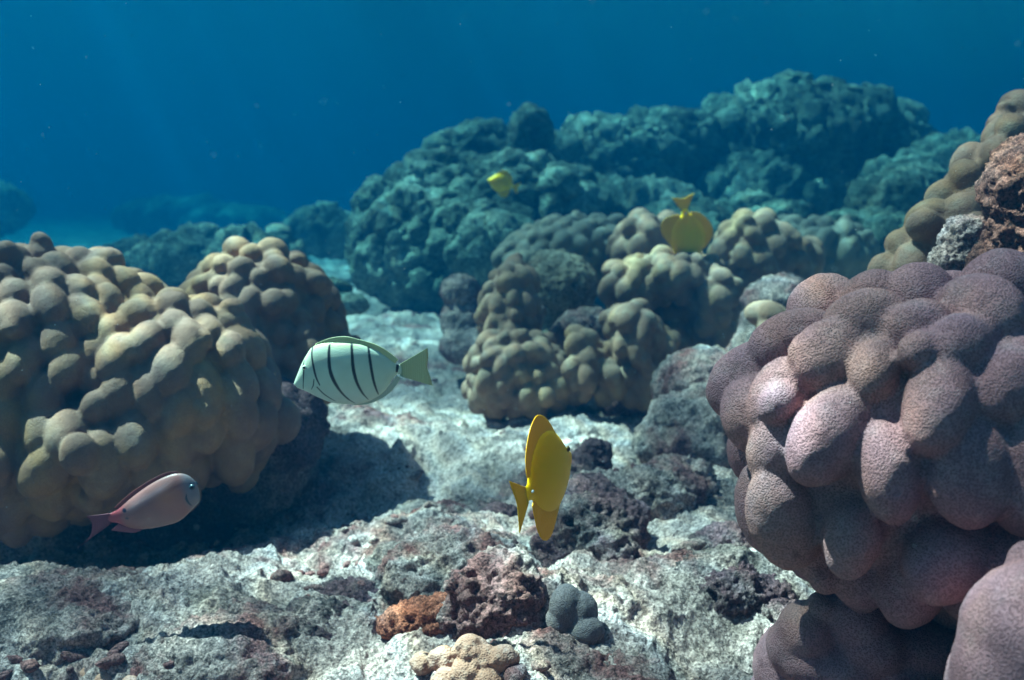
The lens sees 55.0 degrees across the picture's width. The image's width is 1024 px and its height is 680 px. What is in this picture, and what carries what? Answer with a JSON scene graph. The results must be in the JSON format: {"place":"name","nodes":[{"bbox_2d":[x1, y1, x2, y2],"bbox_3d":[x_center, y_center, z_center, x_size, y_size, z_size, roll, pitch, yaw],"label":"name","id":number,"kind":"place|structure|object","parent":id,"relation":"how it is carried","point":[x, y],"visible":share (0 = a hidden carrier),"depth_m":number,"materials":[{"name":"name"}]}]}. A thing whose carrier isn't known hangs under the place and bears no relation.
{"place":"outdoors","nodes":[
{"label":"outdoors","id":0,"kind":"place"},
{"bbox_2d":[79,471,199,546],"bbox_3d":[-0.426,0.193,1.119,0.139,0.088,0.020,-1,8,-5],"label":"surgeonfish","id":1,"kind":"object","parent":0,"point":[167,498],"visible":1,"depth_m":1.11,"materials":[{"name":"pink"}]},
{"bbox_2d":[0,167,389,206],"label":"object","id":2,"kind":"structure","parent":0,"point":[47,186],"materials":[{"name":"blue liquid"}]},
{"bbox_2d":[294,336,432,404],"bbox_3d":[-0.165,0.034,1.080,0.156,0.078,0.020,1,11,6],"label":"striped fish","id":3,"kind":"object","parent":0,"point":[345,370],"visible":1,"depth_m":1.07},
{"bbox_2d":[0,206,815,679],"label":"seabed","id":4,"kind":"structure","parent":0,"point":[650,600],"depth_m":1.53,"materials":[{"name":"stone"}]},
{"bbox_2d":[0,180,36,237],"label":"reef rock","id":5,"kind":"object","parent":4,"relation":"on","point":[18,209],"visible":1,"depth_m":9.39,"materials":[{"name":"stone"}]},
{"bbox_2d":[0,560,145,673],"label":"rock","id":6,"kind":"object","parent":4,"relation":"on","point":[50,612],"visible":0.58,"depth_m":1.14,"materials":[{"name":"grey stone"}]},
{"bbox_2d":[80,668,136,679],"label":"coral","id":7,"kind":"object","parent":4,"relation":"on","point":[104,676],"visible":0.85,"depth_m":1.07},
{"bbox_2d":[0,232,300,547],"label":"lobe coral","id":8,"kind":"object","parent":4,"relation":"on","point":[102,411],"visible":0.97,"depth_m":1.48},
{"bbox_2d":[52,376,330,554],"bbox_3d":[-0.722,0.294,1.936,0.757,0.479,0.353,0,8,0],"label":"rock","id":9,"kind":"object","parent":4,"relation":"on","point":[289,473],"visible":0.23,"depth_m":1.80,"materials":[{"name":"grey stone"}]},
{"bbox_2d":[178,236,360,404],"bbox_3d":[-0.491,-0.011,1.980,0.385,0.394,0.349,0,8,0],"label":"lobe coral","id":10,"kind":"object","parent":9,"relation":"on","point":[294,307],"visible":0.49,"depth_m":1.87},
{"bbox_2d":[109,193,288,235],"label":"reef rock","id":11,"kind":"object","parent":4,"relation":"on","point":[153,215],"visible":0.62,"depth_m":14.60,"materials":[{"name":"stone"}]},
{"bbox_2d":[103,221,311,287],"bbox_3d":[-1.472,-0.332,4.589,1.156,0.444,0.627,4,9,27],"label":"reef rock","id":12,"kind":"object","parent":4,"relation":"on","point":[168,258],"visible":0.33,"depth_m":4.38,"materials":[{"name":"stone"}]},
{"bbox_2d":[123,595,316,679],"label":"rock","id":13,"kind":"object","parent":4,"relation":"on","point":[246,638],"visible":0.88,"depth_m":1.10,"materials":[{"name":"grey stone"}]},
{"bbox_2d":[282,201,350,259],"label":"reef rock","id":14,"kind":"object","parent":4,"relation":"on","point":[314,227],"visible":0.6,"depth_m":6.25,"materials":[{"name":"stone"}]},
{"bbox_2d":[307,622,331,640],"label":"rock","id":15,"kind":"object","parent":4,"relation":"on","point":[319,631],"visible":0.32,"depth_m":1.16,"materials":[{"name":"grey stone"}]},
{"bbox_2d":[285,576,378,634],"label":"rock","id":16,"kind":"object","parent":4,"relation":"on","point":[349,587],"visible":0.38,"depth_m":1.27,"materials":[{"name":"grey stone"}]},
{"bbox_2d":[329,276,369,315],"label":"reef rock","id":17,"kind":"object","parent":4,"relation":"on","point":[355,303],"visible":0.45,"depth_m":3.18,"materials":[{"name":"stone"}]},
{"bbox_2d":[0,299,741,679],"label":"rubble","id":18,"kind":"object","parent":4,"relation":"on","point":[116,657],"visible":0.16,"depth_m":1.30,"materials":[{"name":"grey stone"}]},
{"bbox_2d":[375,591,456,640],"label":"rock","id":19,"kind":"object","parent":4,"relation":"on","point":[414,613],"visible":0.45,"depth_m":1.14,"materials":[{"name":"orange stone"}]},
{"bbox_2d":[354,523,546,639],"bbox_3d":[-0.044,0.319,1.309,0.252,0.204,0.440,-4,9,-28],"label":"rock","id":20,"kind":"object","parent":4,"relation":"on","point":[490,583],"visible":0.78,"depth_m":1.14,"materials":[{"name":"grey stone"}]},
{"bbox_2d":[438,273,480,365],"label":"rock","id":21,"kind":"object","parent":4,"relation":"on","point":[459,292],"visible":0.6,"depth_m":2.88,"materials":[{"name":"grey stone"}]},
{"bbox_2d":[409,633,519,679],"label":"cauliflower coral","id":22,"kind":"object","parent":4,"relation":"on","point":[469,656],"visible":1,"depth_m":1.02},
{"bbox_2d":[421,117,508,155],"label":"reef rock","id":23,"kind":"object","parent":4,"relation":"on","point":[480,135],"visible":0.27,"depth_m":5.57,"materials":[{"name":"stone"}]},
{"bbox_2d":[344,145,612,314],"bbox_3d":[-0.216,-0.527,4.789,1.252,0.847,1.198,5,10,30],"label":"reef rock","id":24,"kind":"object","parent":4,"relation":"on","point":[430,220],"visible":0.68,"depth_m":4.41,"materials":[{"name":"stone"}]},
{"bbox_2d":[481,501,517,516],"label":"rock","id":25,"kind":"object","parent":4,"relation":"on","point":[505,508],"visible":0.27,"depth_m":1.63,"materials":[{"name":"grey stone"}]},
{"bbox_2d":[461,252,569,421],"bbox_3d":[0.010,-0.007,2.444,0.271,0.409,0.408,0,8,0],"label":"lobe coral","id":26,"kind":"object","parent":4,"relation":"on","point":[515,358],"visible":0.98,"depth_m":2.33},
{"bbox_2d":[507,102,567,162],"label":"reef rock","id":27,"kind":"object","parent":4,"relation":"on","point":[530,126],"visible":0.34,"depth_m":5.21,"materials":[{"name":"stone"}]},
{"bbox_2d":[491,210,625,290],"bbox_3d":[0.176,-0.273,3.245,0.490,0.306,0.370,0,8,0],"label":"lobe coral","id":28,"kind":"object","parent":4,"relation":"on","point":[579,233],"visible":0.48,"depth_m":3.12},
{"bbox_2d":[526,248,599,332],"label":"rock","id":29,"kind":"object","parent":4,"relation":"on","point":[569,281],"visible":0.43,"depth_m":2.78,"materials":[{"name":"grey stone"}]},
{"bbox_2d":[544,583,605,645],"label":"smooth coral","id":30,"kind":"object","parent":4,"relation":"on","point":[573,611],"visible":0.79,"depth_m":1.09},
{"bbox_2d":[483,626,675,679],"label":"rock","id":31,"kind":"object","parent":4,"relation":"on","point":[565,653],"visible":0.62,"depth_m":1.05,"materials":[{"name":"grey stone"}]},
{"bbox_2d":[529,472,651,567],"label":"rock","id":32,"kind":"object","parent":4,"relation":"on","point":[600,517],"visible":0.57,"depth_m":1.41,"materials":[{"name":"grey stone"}]},
{"bbox_2d":[571,437,612,471],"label":"rock","id":33,"kind":"object","parent":4,"relation":"on","point":[592,453],"visible":0.44,"depth_m":1.92,"materials":[{"name":"grey stone"}]},
{"bbox_2d":[561,324,627,406],"bbox_3d":[0.192,0.061,2.345,0.164,0.196,0.172,0,8,0],"label":"lobe coral","id":34,"kind":"object","parent":4,"relation":"on","point":[590,369],"visible":0.91,"depth_m":2.30},
{"bbox_2d":[550,306,642,417],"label":"rock","id":35,"kind":"object","parent":4,"relation":"on","point":[586,317],"visible":0.26,"depth_m":2.56,"materials":[{"name":"grey stone"}]},
{"bbox_2d":[598,298,680,411],"bbox_3d":[0.320,0.031,2.386,0.218,0.270,0.212,0,8,0],"label":"lobe coral","id":36,"kind":"object","parent":4,"relation":"on","point":[642,338],"visible":0.69,"depth_m":2.31},
{"bbox_2d":[554,104,725,216],"bbox_3d":[0.665,-0.940,5.582,1.295,0.888,1.795,0,8,0],"label":"reef rock","id":37,"kind":"object","parent":4,"relation":"on","point":[635,156],"visible":0.5,"depth_m":5.62,"materials":[{"name":"stone"}]},
{"bbox_2d":[606,208,680,259],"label":"lobe coral","id":38,"kind":"object","parent":4,"relation":"on","point":[637,230],"visible":0.4,"depth_m":2.99},
{"bbox_2d":[609,453,717,520],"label":"rock","id":39,"kind":"object","parent":4,"relation":"on","point":[665,486],"visible":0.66,"depth_m":1.60,"materials":[{"name":"grey stone"}]},
{"bbox_2d":[598,245,743,350],"bbox_3d":[0.427,-0.087,2.723,0.398,0.358,0.421,0,8,0],"label":"lobe coral","id":40,"kind":"object","parent":4,"relation":"on","point":[692,299],"visible":0.74,"depth_m":2.56},
{"bbox_2d":[631,344,730,468],"bbox_3d":[0.410,0.148,2.080,0.341,0.250,0.428,0,8,0],"label":"rock","id":41,"kind":"object","parent":4,"relation":"on","point":[690,423],"visible":0.48,"depth_m":1.95,"materials":[{"name":"grey stone"}]},
{"bbox_2d":[744,300,785,338],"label":"lobe coral","id":42,"kind":"object","parent":41,"relation":"on","point":[757,313],"visible":0.34,"depth_m":2.07},
{"bbox_2d":[688,521,752,548],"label":"rock","id":43,"kind":"object","parent":4,"relation":"on","point":[713,534],"visible":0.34,"depth_m":1.44,"materials":[{"name":"grey stone"}]},
{"bbox_2d":[626,188,820,254],"bbox_3d":[1.012,-0.541,4.707,1.045,0.373,0.583,-5,10,-30],"label":"reef rock","id":44,"kind":"object","parent":4,"relation":"on","point":[716,213],"visible":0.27,"depth_m":4.61,"materials":[{"name":"stone"}]},
{"bbox_2d":[674,552,799,622],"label":"rock","id":45,"kind":"object","parent":4,"relation":"on","point":[747,590],"visible":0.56,"depth_m":1.21,"materials":[{"name":"grey stone"}]},
{"bbox_2d":[725,272,804,350],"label":"rock","id":46,"kind":"object","parent":4,"relation":"on","point":[778,288],"visible":0.18,"depth_m":2.30,"materials":[{"name":"grey stone"}]},
{"bbox_2d":[707,208,825,312],"bbox_3d":[0.785,-0.227,3.047,0.381,0.363,0.344,0,8,0],"label":"lobe coral","id":47,"kind":"object","parent":4,"relation":"on","point":[747,246],"visible":0.59,"depth_m":2.92},
{"bbox_2d":[694,69,938,214],"bbox_3d":[1.876,-1.121,6.151,1.600,1.129,1.338,0,8,0],"label":"reef rock","id":48,"kind":"object","parent":4,"relation":"on","point":[830,137],"visible":0.66,"depth_m":5.73,"materials":[{"name":"stone"}]},
{"bbox_2d":[778,214,879,279],"bbox_3d":[1.086,-0.324,3.539,0.344,0.258,0.457,-6,10,-37],"label":"lobe coral","id":49,"kind":"object","parent":4,"relation":"on","point":[851,252],"visible":0.44,"depth_m":3.37},
{"bbox_2d":[751,592,956,679],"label":"lobe coral","id":50,"kind":"object","parent":4,"relation":"on","point":[817,636],"visible":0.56,"depth_m":0.82},
{"bbox_2d":[821,205,906,253],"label":"reef rock","id":51,"kind":"object","parent":4,"relation":"on","point":[881,223],"visible":0.27,"depth_m":3.73,"materials":[{"name":"stone"}]},
{"bbox_2d":[705,248,1023,630],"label":"lobe coral","id":52,"kind":"object","parent":4,"relation":"on","point":[836,491],"visible":0.91,"depth_m":0.71},
{"bbox_2d":[843,157,947,212],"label":"reef rock","id":53,"kind":"object","parent":4,"relation":"on","point":[903,184],"visible":0.65,"depth_m":4.25,"materials":[{"name":"stone"}]},
{"bbox_2d":[857,127,980,177],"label":"reef rock","id":54,"kind":"object","parent":4,"relation":"on","point":[940,148],"visible":0.16,"depth_m":5.34,"materials":[{"name":"stone"}]},
{"bbox_2d":[867,89,1023,271],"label":"lobe coral","id":55,"kind":"object","parent":4,"relation":"on","point":[914,238],"visible":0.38,"depth_m":1.38},
{"bbox_2d":[927,214,985,270],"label":"rock","id":56,"kind":"object","parent":4,"relation":"on","point":[958,237],"visible":0.23,"depth_m":1.20,"materials":[{"name":"grey stone"}]},
{"bbox_2d":[944,541,1023,679],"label":"lobe coral","id":57,"kind":"object","parent":4,"relation":"on","point":[988,644],"visible":1,"depth_m":0.60},
{"bbox_2d":[964,133,1023,267],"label":"rock","id":58,"kind":"object","parent":4,"relation":"on","point":[999,188],"visible":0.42,"depth_m":1.10,"materials":[{"name":"stone"}]},
{"bbox_2d":[488,170,520,196],"bbox_3d":[-0.033,-0.620,3.900,0.128,0.104,0.020,18,8,-3],"label":"yellow fish","id":59,"kind":"object","parent":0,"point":[500,182],"visible":1,"depth_m":3.90},
{"bbox_2d":[0,0,1023,166],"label":"water","id":60,"kind":"structure","parent":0,"point":[159,83],"depth_m":15.43,"materials":[{"name":"blue liquid"}]},
{"bbox_2d":[40,0,1017,556],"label":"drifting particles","id":61,"kind":"object","parent":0,"point":[404,268],"visible":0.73,"depth_m":0.64,"materials":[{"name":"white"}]},
{"bbox_2d":[509,415,571,540],"bbox_3d":[0.029,0.126,0.911,0.021,0.112,0.138,-5,14,25],"label":"yellow fish","id":62,"kind":"object","parent":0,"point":[548,457],"visible":1,"depth_m":0.90},
{"bbox_2d":[661,193,712,253],"bbox_3d":[0.467,-0.290,2.617,0.155,0.190,0.029,-13,12,-18],"label":"yellow fish","id":63,"kind":"object","parent":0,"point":[687,231],"visible":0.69,"depth_m":2.60}
]}

